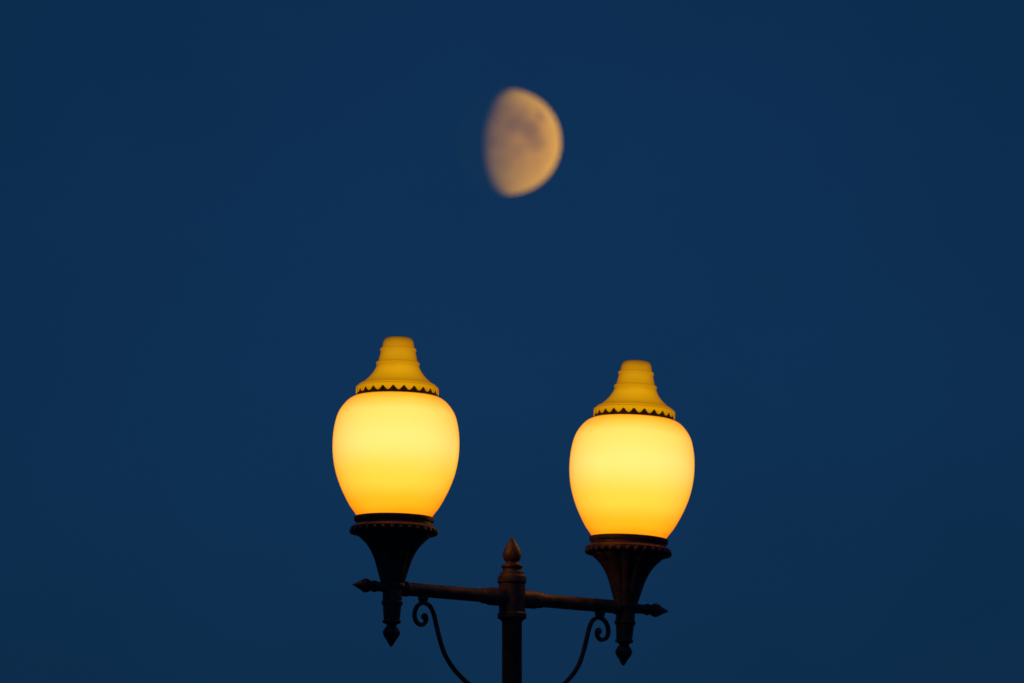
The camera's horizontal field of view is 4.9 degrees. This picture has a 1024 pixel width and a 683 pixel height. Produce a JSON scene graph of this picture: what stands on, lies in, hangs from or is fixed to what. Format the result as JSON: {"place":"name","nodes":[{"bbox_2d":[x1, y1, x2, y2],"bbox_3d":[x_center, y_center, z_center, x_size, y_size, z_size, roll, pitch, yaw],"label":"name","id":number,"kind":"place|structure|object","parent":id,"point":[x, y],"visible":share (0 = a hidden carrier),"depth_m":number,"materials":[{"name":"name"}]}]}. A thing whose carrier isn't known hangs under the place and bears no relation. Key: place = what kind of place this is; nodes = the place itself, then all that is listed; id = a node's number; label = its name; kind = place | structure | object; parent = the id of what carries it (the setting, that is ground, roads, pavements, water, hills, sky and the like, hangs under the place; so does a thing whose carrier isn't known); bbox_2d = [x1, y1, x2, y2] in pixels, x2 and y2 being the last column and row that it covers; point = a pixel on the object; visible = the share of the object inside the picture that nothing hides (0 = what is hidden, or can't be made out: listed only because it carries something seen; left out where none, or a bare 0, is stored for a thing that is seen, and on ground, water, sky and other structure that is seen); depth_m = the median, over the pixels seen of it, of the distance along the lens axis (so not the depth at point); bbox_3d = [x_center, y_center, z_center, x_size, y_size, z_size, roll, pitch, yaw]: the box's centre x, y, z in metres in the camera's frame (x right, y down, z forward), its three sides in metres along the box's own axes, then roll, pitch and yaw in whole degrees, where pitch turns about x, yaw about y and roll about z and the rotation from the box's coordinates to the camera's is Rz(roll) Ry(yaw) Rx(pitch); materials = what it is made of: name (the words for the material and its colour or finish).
{"place":"outdoors","nodes":[
{"label":"outdoors","id":0,"kind":"place"},
{"bbox_2d":[0,0,1023,682],"label":"sky","id":1,"kind":"structure","parent":0,"point":[218,218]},
{"bbox_2d":[333,336,693,682],"bbox_3d":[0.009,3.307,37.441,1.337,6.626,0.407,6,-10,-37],"label":"street lamp","id":2,"kind":"object","parent":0,"point":[396,448],"visible":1,"depth_m":37.74,"materials":[{"name":"yellow glass"}]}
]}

